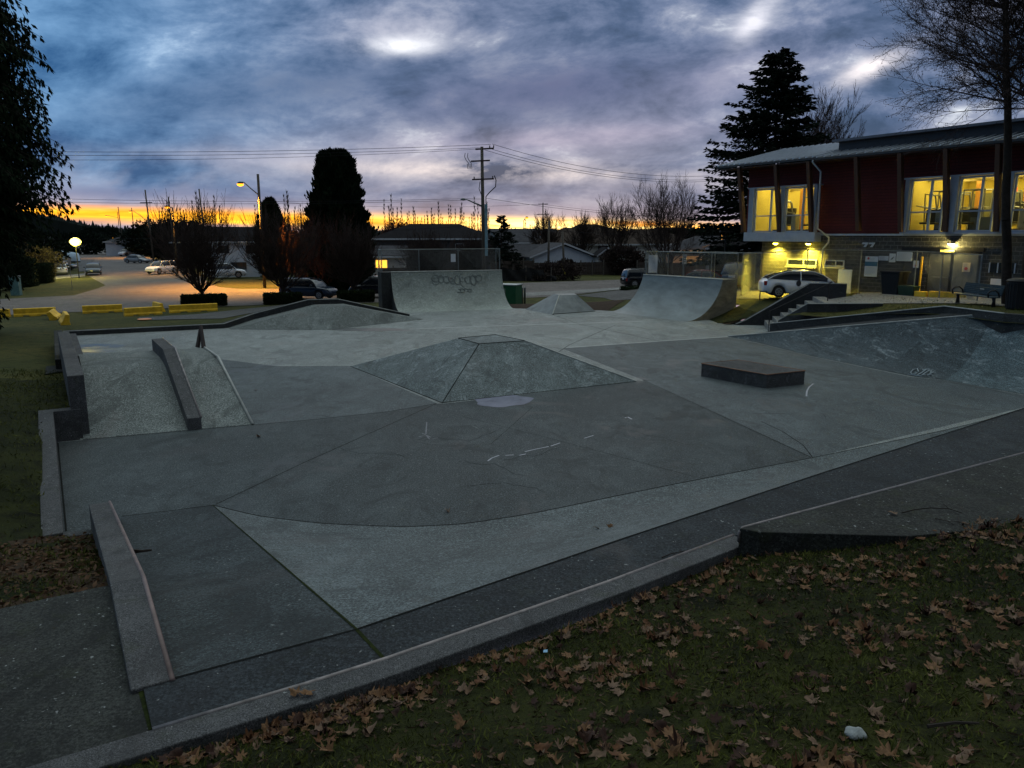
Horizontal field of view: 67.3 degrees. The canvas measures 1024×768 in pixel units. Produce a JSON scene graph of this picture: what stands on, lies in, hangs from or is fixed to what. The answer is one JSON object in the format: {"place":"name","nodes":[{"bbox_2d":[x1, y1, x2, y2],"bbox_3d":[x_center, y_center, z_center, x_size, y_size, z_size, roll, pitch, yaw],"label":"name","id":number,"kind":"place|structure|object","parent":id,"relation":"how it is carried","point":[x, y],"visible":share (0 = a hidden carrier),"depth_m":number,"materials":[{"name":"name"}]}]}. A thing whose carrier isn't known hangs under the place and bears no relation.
{"place":"outdoors","nodes":[
{"label":"outdoors","id":0,"kind":"place"},
{"bbox_2d":[77,244,158,267],"bbox_3d":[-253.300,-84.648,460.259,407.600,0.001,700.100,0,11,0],"label":"side street","id":1,"kind":"structure","parent":0,"point":[102,259],"depth_m":146.18,"materials":[{"name":"asphalt"}]},
{"bbox_2d":[139,304,285,319],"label":"dark path","id":2,"kind":"structure","parent":0,"point":[220,314],"depth_m":46.62,"materials":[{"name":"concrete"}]},
{"bbox_2d":[0,268,639,314],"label":"cross street","id":3,"kind":"structure","parent":0,"point":[131,287],"depth_m":70.09,"materials":[{"name":"asphalt"}]},
{"bbox_2d":[279,277,336,298],"bbox_3d":[-16.577,-7.812,62.647,4.559,1.683,2.198,3,11,16],"label":"parked car","id":4,"kind":"object","parent":3,"relation":"on","point":[317,288],"visible":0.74,"depth_m":61.85,"materials":[{"name":"blue paint"}]},
{"bbox_2d":[229,304,421,329],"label":"skateboard ramp","id":5,"kind":"structure","parent":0,"point":[323,316],"depth_m":39.64,"materials":[{"name":"concrete"}]},
{"bbox_2d":[2,217,736,237],"bbox_3d":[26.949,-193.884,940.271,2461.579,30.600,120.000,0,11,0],"label":"hills","id":6,"kind":"structure","parent":0,"point":[64,227],"depth_m":881.95,"materials":[{"name":"plant"}]},
{"bbox_2d":[0,269,1023,767],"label":"ground","id":7,"kind":"structure","parent":0,"point":[26,341],"depth_m":5.83,"materials":[{"name":"green plant"}]},
{"bbox_2d":[0,245,39,290],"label":"shrub","id":8,"kind":"object","parent":7,"relation":"on","point":[19,258],"visible":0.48,"depth_m":71.46,"materials":[{"name":"green plant"}]},
{"bbox_2d":[13,307,55,316],"bbox_3d":[-30.737,-4.642,49.536,2.334,0.520,0.340,-6,13,-29],"label":"concrete barrier","id":9,"kind":"object","parent":7,"relation":"on","point":[19,312],"visible":0.85,"depth_m":49.34,"materials":[{"name":"yellow paint"}]},
{"bbox_2d":[0,0,81,329],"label":"cedar tree","id":10,"kind":"object","parent":7,"relation":"on","point":[18,158],"visible":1,"depth_m":35.02,"materials":[{"name":"green plant"}]},
{"bbox_2d":[10,223,75,262],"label":"bush","id":11,"kind":"object","parent":7,"relation":"on","point":[38,235],"visible":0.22,"depth_m":106.10,"materials":[{"name":"plant"}]},
{"bbox_2d":[17,242,68,275],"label":"shrub","id":12,"kind":"object","parent":7,"relation":"on","point":[46,256],"visible":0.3,"depth_m":94.62,"materials":[{"name":"plant"}]},
{"bbox_2d":[37,262,55,282],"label":"hedge","id":13,"kind":"object","parent":7,"relation":"on","point":[46,272],"visible":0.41,"depth_m":82.39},
{"bbox_2d":[0,532,107,608],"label":"leaf litter","id":14,"kind":"object","parent":7,"relation":"on","point":[37,561],"visible":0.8,"depth_m":9.23,"materials":[{"name":"plant"}]},
{"bbox_2d":[0,585,151,767],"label":"path slab","id":15,"kind":"structure","parent":7,"relation":"on","point":[64,687],"depth_m":6.15,"materials":[{"name":"concrete"}]},
{"bbox_2d":[82,304,122,313],"bbox_3d":[-27.475,-5.043,51.584,2.372,0.520,0.340,-7,13,-31],"label":"concrete barrier","id":16,"kind":"object","parent":7,"relation":"on","point":[101,308],"visible":1,"depth_m":51.45,"materials":[{"name":"yellow paint"}]},
{"bbox_2d":[123,306,161,315],"bbox_3d":[-23.376,-4.609,48.713,2.200,0.520,0.340,-8,14,-36],"label":"concrete barrier","id":17,"kind":"object","parent":7,"relation":"on","point":[154,310],"visible":0.98,"depth_m":48.58,"materials":[{"name":"yellow paint"}]},
{"bbox_2d":[141,189,243,293],"bbox_3d":[-23.261,-9.762,55.749,7.433,8.790,6.863,-8,13,-34],"label":"bare tree","id":18,"kind":"object","parent":7,"relation":"on","point":[206,263],"visible":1,"depth_m":55.47,"materials":[{"name":"brown plant"}]},
{"bbox_2d":[168,303,217,312],"bbox_3d":[-21.114,-5.030,50.965,2.991,0.520,0.340,-6,13,-30],"label":"concrete barrier","id":19,"kind":"object","parent":7,"relation":"on","point":[192,307],"visible":1,"depth_m":50.83,"materials":[{"name":"yellow paint"}]},
{"bbox_2d":[180,293,227,305],"bbox_3d":[-22.605,-6.146,56.474,3.319,1.108,1.720,-4,12,-18],"label":"hedge","id":20,"kind":"object","parent":7,"relation":"on","point":[219,299],"visible":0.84,"depth_m":55.94,"materials":[{"name":"plant"}]},
{"bbox_2d":[206,227,261,277],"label":"house","id":21,"kind":"structure","parent":7,"relation":"on","point":[250,270],"depth_m":95.09,"materials":[{"name":"white"}]},
{"bbox_2d":[251,195,288,278],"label":"conifer tree","id":22,"kind":"object","parent":7,"relation":"on","point":[268,206],"visible":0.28,"depth_m":89.11,"materials":[{"name":"green plant"}]},
{"bbox_2d":[222,197,325,291],"bbox_3d":[-17.559,-10.080,58.697,6.736,8.284,6.923,9,14,38],"label":"bare tree","id":23,"kind":"object","parent":7,"relation":"on","point":[268,256],"visible":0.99,"depth_m":58.14,"materials":[{"name":"brown plant"}]},
{"bbox_2d":[263,291,303,304],"bbox_3d":[-17.225,-6.417,57.847,3.004,1.125,1.702,-4,12,-18],"label":"hedge","id":24,"kind":"object","parent":7,"relation":"on","point":[276,298],"visible":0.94,"depth_m":57.24,"materials":[{"name":"plant"}]},
{"bbox_2d":[284,202,357,284],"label":"bare tree","id":25,"kind":"object","parent":7,"relation":"on","point":[319,275],"visible":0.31,"depth_m":69.93,"materials":[{"name":"brown plant"}]},
{"bbox_2d":[301,147,379,289],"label":"conifer tree","id":26,"kind":"object","parent":7,"relation":"on","point":[336,182],"visible":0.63,"depth_m":70.40,"materials":[{"name":"green plant"}]},
{"bbox_2d":[318,212,384,289],"bbox_3d":[-12.884,-10.126,60.782,5.181,7.575,5.988,8,13,35],"label":"bare tree","id":27,"kind":"object","parent":7,"relation":"on","point":[354,268],"visible":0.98,"depth_m":60.44,"materials":[{"name":"brown plant"}]},
{"bbox_2d":[336,289,374,301],"bbox_3d":[-12.247,-6.889,60.308,3.008,1.148,1.744,-4,12,-18],"label":"hedge","id":28,"kind":"object","parent":7,"relation":"on","point":[363,295],"visible":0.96,"depth_m":59.77,"materials":[{"name":"plant"}]},
{"bbox_2d":[26,534,738,767],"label":"rim kerb","id":29,"kind":"structure","parent":7,"relation":"on","point":[215,725],"depth_m":6.33,"materials":[{"name":"concrete"}]},
{"bbox_2d":[372,246,408,275],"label":"house","id":30,"kind":"structure","parent":7,"relation":"on","point":[390,261],"depth_m":92.06,"materials":[{"name":"beige"}]},
{"bbox_2d":[393,226,463,270],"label":"bare tree","id":31,"kind":"object","parent":7,"relation":"on","point":[424,256],"visible":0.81,"depth_m":78.27,"materials":[{"name":"brown plant"}]},
{"bbox_2d":[371,224,500,269],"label":"house","id":32,"kind":"structure","parent":7,"relation":"on","point":[455,230],"depth_m":106.12,"materials":[{"name":"grey"}]},
{"bbox_2d":[447,229,498,269],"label":"bare tree","id":33,"kind":"object","parent":7,"relation":"on","point":[470,247],"visible":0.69,"depth_m":82.23,"materials":[{"name":"brown plant"}]},
{"bbox_2d":[460,145,495,269],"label":"utility pole","id":34,"kind":"object","parent":7,"relation":"on","point":[484,220],"visible":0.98,"depth_m":70.00,"materials":[{"name":"brown wood"}]},
{"bbox_2d":[487,215,522,269],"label":"conifer tree","id":35,"kind":"object","parent":7,"relation":"on","point":[494,240],"visible":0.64,"depth_m":94.26,"materials":[{"name":"green plant"}]},
{"bbox_2d":[0,519,1023,767],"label":"leaf debris","id":36,"kind":"object","parent":7,"relation":"on","point":[490,755],"visible":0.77,"depth_m":5.52,"materials":[{"name":"plant"}]},
{"bbox_2d":[490,258,533,269],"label":"board fence","id":37,"kind":"object","parent":7,"relation":"on","point":[525,264],"visible":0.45,"depth_m":93.86,"materials":[{"name":"brown wood"}]},
{"bbox_2d":[503,283,522,303],"bbox_3d":[-0.274,-6.586,56.791,1.800,1.600,1.300,5,12,24],"label":"utility box","id":38,"kind":"object","parent":7,"relation":"on","point":[513,293],"visible":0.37,"depth_m":56.12,"materials":[{"name":"green metal"}]},
{"bbox_2d":[521,242,593,262],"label":"garage","id":39,"kind":"structure","parent":7,"relation":"on","point":[539,254],"depth_m":101.32,"materials":[{"name":"white"}]},
{"bbox_2d":[530,261,585,280],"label":"bush","id":40,"kind":"object","parent":7,"relation":"on","point":[564,267],"visible":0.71,"depth_m":86.65,"materials":[{"name":"green plant"}]},
{"bbox_2d":[509,300,624,310],"bbox_3d":[1.580,-5.394,52.564,12.575,0.485,10.020,0,11,0],"label":"dirt patch","id":41,"kind":"object","parent":7,"relation":"on","point":[605,305],"visible":0.38,"depth_m":51.05,"materials":[{"name":"soil"}]},
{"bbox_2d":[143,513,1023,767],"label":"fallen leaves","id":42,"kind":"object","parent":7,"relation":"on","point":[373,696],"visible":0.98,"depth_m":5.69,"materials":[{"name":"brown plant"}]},
{"bbox_2d":[534,260,634,275],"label":"board fence","id":43,"kind":"object","parent":7,"relation":"on","point":[590,268],"visible":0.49,"depth_m":98.31,"materials":[{"name":"brown wood"}]},
{"bbox_2d":[590,192,643,247],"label":"bare tree","id":44,"kind":"object","parent":7,"relation":"on","point":[621,229],"visible":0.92,"depth_m":108.82,"materials":[{"name":"brown plant"}]},
{"bbox_2d":[598,243,647,274],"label":"bush","id":45,"kind":"object","parent":7,"relation":"on","point":[622,252],"visible":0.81,"depth_m":98.68,"materials":[{"name":"green plant"}]},
{"bbox_2d":[622,172,701,274],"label":"bare tree","id":46,"kind":"object","parent":7,"relation":"on","point":[658,232],"visible":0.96,"depth_m":77.36,"materials":[{"name":"brown plant"}]},
{"bbox_2d":[637,260,705,275],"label":"board fence","id":47,"kind":"object","parent":7,"relation":"on","point":[642,265],"visible":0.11,"depth_m":93.05,"materials":[{"name":"brown wood"}]},
{"bbox_2d":[655,236,719,274],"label":"house","id":48,"kind":"structure","parent":7,"relation":"on","point":[686,242],"depth_m":99.47,"materials":[{"name":"grey"}]},
{"bbox_2d":[646,251,743,294],"bbox_3d":[11.659,-6.659,49.203,5.912,3.578,1.976,3,12,17],"label":"chain link fence","id":49,"kind":"object","parent":7,"relation":"on","point":[704,265],"visible":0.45,"depth_m":49.49,"materials":[{"name":"metal"}]},
{"bbox_2d":[741,251,762,299],"bbox_3d":[15.590,-7.094,49.354,1.219,2.921,11.520,4,12,19],"label":"chain link fence","id":50,"kind":"object","parent":7,"relation":"on","point":[752,270],"visible":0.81,"depth_m":46.91,"materials":[{"name":"metal"}]},
{"bbox_2d":[675,47,831,265],"bbox_3d":[19.237,-16.014,57.910,13.198,17.426,14.492,0,11,0],"label":"conifer tree","id":51,"kind":"object","parent":7,"relation":"on","point":[785,100],"visible":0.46,"depth_m":56.56,"materials":[{"name":"green plant"}]},
{"bbox_2d":[777,303,882,321],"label":"cheek wall","id":52,"kind":"structure","parent":7,"relation":"on","point":[825,307],"depth_m":34.55,"materials":[{"name":"concrete"}]},
{"bbox_2d":[716,118,1023,295],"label":"building","id":53,"kind":"structure","parent":7,"relation":"on","point":[861,189],"depth_m":41.54,"materials":[{"name":"red"}]},
{"bbox_2d":[784,186,814,231],"bbox_3d":[17.026,-10.313,45.488,0.257,2.600,2.128,-7,13,-31],"label":"window","id":54,"kind":"structure","parent":53,"relation":"in","point":[802,215],"depth_m":45.52,"materials":[{"name":"clear glass"}]},
{"bbox_2d":[902,252,922,285],"bbox_3d":[21.024,-5.788,40.500,0.067,2.330,0.970,-7,13,-31],"label":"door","id":55,"kind":"structure","parent":53,"relation":"in","point":[906,265],"depth_m":40.36,"materials":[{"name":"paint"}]},
{"bbox_2d":[906,178,942,231],"bbox_3d":[21.047,-9.059,39.070,0.257,2.600,1.878,-7,13,-31],"label":"window","id":56,"kind":"structure","parent":53,"relation":"in","point":[929,211],"depth_m":39.01,"materials":[{"name":"clear glass"}]},
{"bbox_2d":[925,252,952,293],"bbox_3d":[21.789,-5.582,39.264,0.067,2.300,1.190,-7,13,-31],"label":"door","id":57,"kind":"structure","parent":53,"relation":"in","point":[931,260],"depth_m":39.25,"materials":[{"name":"grey metal"}]},
{"bbox_2d":[949,252,980,293],"bbox_3d":[22.436,-5.382,38.189,0.111,2.280,1.310,-7,13,-31],"label":"door","id":58,"kind":"structure","parent":53,"relation":"in","point":[975,257],"depth_m":38.19,"materials":[{"name":"grey metal"}]},
{"bbox_2d":[955,175,993,231],"bbox_3d":[22.343,-8.656,37.004,0.257,2.600,1.828,-7,13,-31],"label":"window","id":59,"kind":"structure","parent":53,"relation":"in","point":[979,210],"depth_m":36.99,"materials":[{"name":"clear glass"}]},
{"bbox_2d":[959,188,993,229],"bbox_3d":[22.904,-8.572,38.104,1.334,2.134,1.500,-7,13,-31],"label":"exercise machine","id":60,"kind":"object","parent":53,"relation":"on","point":[973,214],"visible":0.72,"depth_m":38.10,"materials":[{"name":"metal"}]},
{"bbox_2d":[760,249,982,300],"bbox_3d":[18.668,-5.198,39.034,3.790,3.085,12.781,-5,12,-25],"label":"chain link fence","id":61,"kind":"object","parent":7,"relation":"on","point":[942,262],"visible":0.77,"depth_m":39.05,"materials":[{"name":"metal"}]},
{"bbox_2d":[737,452,1023,556],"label":"raised deck","id":62,"kind":"structure","parent":7,"relation":"on","point":[990,489],"depth_m":9.07,"materials":[{"name":"concrete"}]},
{"bbox_2d":[770,306,1023,332],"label":"retaining wall","id":63,"kind":"structure","parent":7,"relation":"on","point":[1003,326],"depth_m":28.86,"materials":[{"name":"concrete"}]},
{"bbox_2d":[879,0,1023,277],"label":"bare tree","id":64,"kind":"object","parent":7,"relation":"on","point":[984,18],"visible":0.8,"depth_m":27.65,"materials":[{"name":"plant"}]},
{"bbox_2d":[1005,278,1023,309],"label":"litter bin","id":65,"kind":"object","parent":7,"relation":"on","point":[1014,297],"visible":1,"depth_m":28.24,"materials":[{"name":"black plastic"}]},
{"bbox_2d":[1,0,1023,319],"label":"sky","id":66,"kind":"structure","parent":0,"point":[637,87],"materials":[{"name":"blue"}]},
{"bbox_2d":[57,308,1023,532],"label":"skatepark floor","id":67,"kind":"structure","parent":0,"point":[339,440],"depth_m":19.00,"materials":[{"name":"concrete"}]},
{"bbox_2d":[38,407,82,536],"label":"side wall","id":68,"kind":"structure","parent":67,"relation":"on","point":[60,425],"depth_m":15.10,"materials":[{"name":"concrete"}]},
{"bbox_2d":[58,332,89,434],"bbox_3d":[-12.526,0.203,21.937,0.340,2.390,9.424,-7,13,-31],"label":"tall ledge","id":69,"kind":"object","parent":67,"relation":"on","point":[73,374],"visible":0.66,"depth_m":18.06,"materials":[{"name":"concrete"}]},
{"bbox_2d":[89,500,175,693],"bbox_3d":[-4.752,2.745,9.380,0.327,2.214,7.445,-7,13,-31],"label":"hubba ledge","id":70,"kind":"object","parent":67,"relation":"on","point":[146,657],"visible":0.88,"depth_m":7.22,"materials":[{"name":"concrete"}]},
{"bbox_2d":[79,346,253,439],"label":"funbox ramp","id":71,"kind":"structure","parent":67,"relation":"on","point":[130,393],"depth_m":19.99,"materials":[{"name":"concrete"}]},
{"bbox_2d":[152,337,201,430],"bbox_3d":[-9.289,0.291,21.258,0.350,2.477,6.054,-7,13,-31],"label":"hubba ledge","id":72,"kind":"object","parent":67,"relation":"on","point":[164,350],"visible":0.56,"depth_m":20.09,"materials":[{"name":"concrete"}]},
{"bbox_2d":[63,299,409,334],"bbox_3d":[-13.562,-3.235,40.094,17.072,2.175,1.096,-6,12,-26],"label":"perimeter ledge","id":73,"kind":"object","parent":67,"relation":"on","point":[264,313],"visible":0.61,"depth_m":39.52,"materials":[{"name":"concrete"}]},
{"bbox_2d":[121,505,356,676],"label":"flat bank","id":74,"kind":"structure","parent":67,"relation":"on","point":[223,588],"depth_m":8.29,"materials":[{"name":"concrete"}]},
{"bbox_2d":[378,270,512,312],"bbox_3d":[-4.223,-5.572,49.189,7.998,3.275,3.650,-4,12,-20],"label":"quarter pipe","id":75,"kind":"object","parent":67,"relation":"on","point":[409,291],"visible":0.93,"depth_m":48.99,"materials":[{"name":"concrete"}]},
{"bbox_2d":[378,248,499,271],"bbox_3d":[-4.617,-7.958,49.915,7.973,1.620,1.138,-4,12,-20],"label":"chain link fence","id":76,"kind":"object","parent":75,"relation":"on","point":[381,250],"visible":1,"depth_m":50.22,"materials":[{"name":"metal"}]},
{"bbox_2d":[351,334,636,402],"bbox_3d":[-0.890,-0.949,26.237,6.850,1.254,7.736,-7,13,-32],"label":"pyramid","id":77,"kind":"object","parent":67,"relation":"on","point":[473,367],"visible":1,"depth_m":24.43,"materials":[{"name":"concrete"}]},
{"bbox_2d":[475,395,533,406],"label":"puddle","id":78,"kind":"object","parent":67,"relation":"on","point":[506,401],"visible":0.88,"depth_m":21.93,"materials":[{"name":"liquid"}]},
{"bbox_2d":[525,293,593,314],"bbox_3d":[2.980,-5.084,47.941,3.356,1.048,3.981,-6,12,-26],"label":"pyramid","id":79,"kind":"object","parent":67,"relation":"on","point":[562,303],"visible":1,"depth_m":47.22,"materials":[{"name":"concrete"}]},
{"bbox_2d":[144,408,1023,726],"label":"concrete deck","id":80,"kind":"structure","parent":67,"relation":"on","point":[274,670],"depth_m":8.00,"materials":[{"name":"concrete"}]},
{"bbox_2d":[214,408,1022,627],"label":"curved bank","id":81,"kind":"structure","parent":67,"relation":"on","point":[357,576],"depth_m":11.29,"materials":[{"name":"concrete"}]},
{"bbox_2d":[611,274,736,321],"bbox_3d":[9.356,-4.766,45.453,3.950,3.125,6.488,-7,13,-32],"label":"quarter pipe","id":82,"kind":"object","parent":67,"relation":"on","point":[681,298],"visible":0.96,"depth_m":44.58,"materials":[{"name":"concrete"}]},
{"bbox_2d":[645,251,738,282],"bbox_3d":[10.918,-7.086,46.130,1.046,1.660,6.599,-10,15,-41],"label":"chain link fence","id":83,"kind":"object","parent":82,"relation":"on","point":[683,266],"visible":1,"depth_m":46.13,"materials":[{"name":"metal"}]},
{"bbox_2d":[701,359,805,387],"bbox_3d":[7.825,-0.205,25.151,1.618,0.757,2.898,-8,14,-35],"label":"manual box","id":84,"kind":"object","parent":67,"relation":"on","point":[756,374],"visible":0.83,"depth_m":24.55,"materials":[{"name":"concrete"}]},
{"bbox_2d":[734,283,846,324],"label":"cheek wall","id":85,"kind":"structure","parent":67,"relation":"on","point":[837,290],"depth_m":39.92,"materials":[{"name":"concrete"}]},
{"bbox_2d":[764,297,836,330],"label":"steps","id":86,"kind":"structure","parent":67,"relation":"on","point":[814,300],"depth_m":38.74,"materials":[{"name":"concrete"}]},
{"bbox_2d":[728,314,1023,394],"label":"curved bank","id":87,"kind":"structure","parent":67,"relation":"on","point":[968,349],"depth_m":27.31,"materials":[{"name":"concrete"}]},
{"bbox_2d":[753,313,962,333],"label":"bank deck","id":88,"kind":"structure","parent":87,"relation":"on","point":[906,318],"depth_m":29.97,"materials":[{"name":"concrete"}]},
{"bbox_2d":[523,287,620,295],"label":"pavement","id":89,"kind":"structure","parent":0,"point":[566,291],"depth_m":69.12,"materials":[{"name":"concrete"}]},
{"bbox_2d":[578,284,849,299],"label":"parking lot","id":90,"kind":"structure","parent":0,"point":[620,295],"depth_m":60.88,"materials":[{"name":"asphalt"}]},
{"bbox_2d":[620,268,658,285],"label":"parked car","id":91,"kind":"object","parent":90,"relation":"on","point":[631,276],"visible":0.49,"depth_m":74.33,"materials":[{"name":"black paint"}]},
{"bbox_2d":[721,262,760,288],"bbox_3d":[16.951,-7.752,54.507,5.010,1.782,2.344,-10,15,-42],"label":"parked car","id":92,"kind":"object","parent":90,"relation":"on","point":[728,266],"visible":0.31,"depth_m":52.90,"materials":[{"name":"grey paint"}]},
{"bbox_2d":[758,270,833,296],"bbox_3d":[16.276,-5.679,43.295,4.409,1.494,2.098,1,11,6],"label":"parked car","id":93,"kind":"object","parent":90,"relation":"on","point":[780,283],"visible":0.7,"depth_m":42.61,"materials":[{"name":"white paint"}]},
{"bbox_2d":[797,79,870,144],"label":"bare tree","id":94,"kind":"object","parent":90,"relation":"on","point":[837,133],"visible":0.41,"depth_m":69.46,"materials":[{"name":"brown plant"}]},
{"bbox_2d":[830,292,1003,305],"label":"plaza path","id":95,"kind":"structure","parent":0,"point":[873,297],"depth_m":36.21,"materials":[{"name":"concrete"}]},
{"bbox_2d":[880,270,910,294],"bbox_3d":[19.866,-5.253,39.959,1.000,1.220,1.120,-7,13,-31],"label":"wheeled bin","id":96,"kind":"object","parent":95,"relation":"on","point":[891,280],"visible":0.89,"depth_m":39.63,"materials":[{"name":"blue plastic"}]},
{"bbox_2d":[855,0,1023,303],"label":"bare tree","id":97,"kind":"object","parent":95,"relation":"on","point":[1006,269],"visible":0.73,"depth_m":29.60,"materials":[{"name":"brown plant"}]},
{"bbox_2d":[886,0,1023,172],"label":"bare tree","id":98,"kind":"object","parent":95,"relation":"on","point":[1012,98],"visible":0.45,"depth_m":28.75,"materials":[{"name":"brown plant"}]},
{"bbox_2d":[952,282,1004,306],"bbox_3d":[18.478,-3.535,30.617,0.656,0.900,2.410,-1,11,-3],"label":"park bench","id":99,"kind":"object","parent":95,"relation":"on","point":[992,288],"visible":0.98,"depth_m":30.53,"materials":[{"name":"paint"}]},
{"label":"outer ground","id":100,"kind":"structure","parent":0,"visible":0},
{"bbox_2d":[45,231,114,254],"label":"bush","id":101,"kind":"object","parent":100,"relation":"on","point":[89,243],"visible":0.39,"depth_m":195.06,"materials":[{"name":"plant"}]},
{"bbox_2d":[70,224,127,243],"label":"bush","id":102,"kind":"object","parent":100,"relation":"on","point":[107,230],"visible":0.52,"depth_m":409.17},
{"bbox_2d":[113,219,161,255],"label":"bush","id":103,"kind":"object","parent":100,"relation":"on","point":[131,236],"visible":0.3,"depth_m":178.87,"materials":[{"name":"plant"}]},
{"bbox_2d":[133,216,201,260],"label":"bush","id":104,"kind":"object","parent":100,"relation":"on","point":[145,243],"visible":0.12,"depth_m":145.18,"materials":[{"name":"plant"}]},
{"bbox_2d":[488,228,550,243],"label":"house","id":105,"kind":"structure","parent":100,"relation":"on","point":[520,237],"depth_m":130.46,"materials":[{"name":"grey"}]},
{"bbox_2d":[524,207,568,243],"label":"bare tree","id":106,"kind":"object","parent":100,"relation":"on","point":[538,235],"visible":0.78,"depth_m":118.91,"materials":[{"name":"brown plant"}]},
{"bbox_2d":[558,210,604,251],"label":"bare tree","id":107,"kind":"object","parent":100,"relation":"on","point":[583,241],"visible":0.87,"depth_m":115.41,"materials":[{"name":"brown plant"}]},
{"bbox_2d":[534,228,650,260],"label":"house","id":108,"kind":"structure","parent":100,"relation":"on","point":[632,242],"depth_m":123.58,"materials":[{"name":"beige"}]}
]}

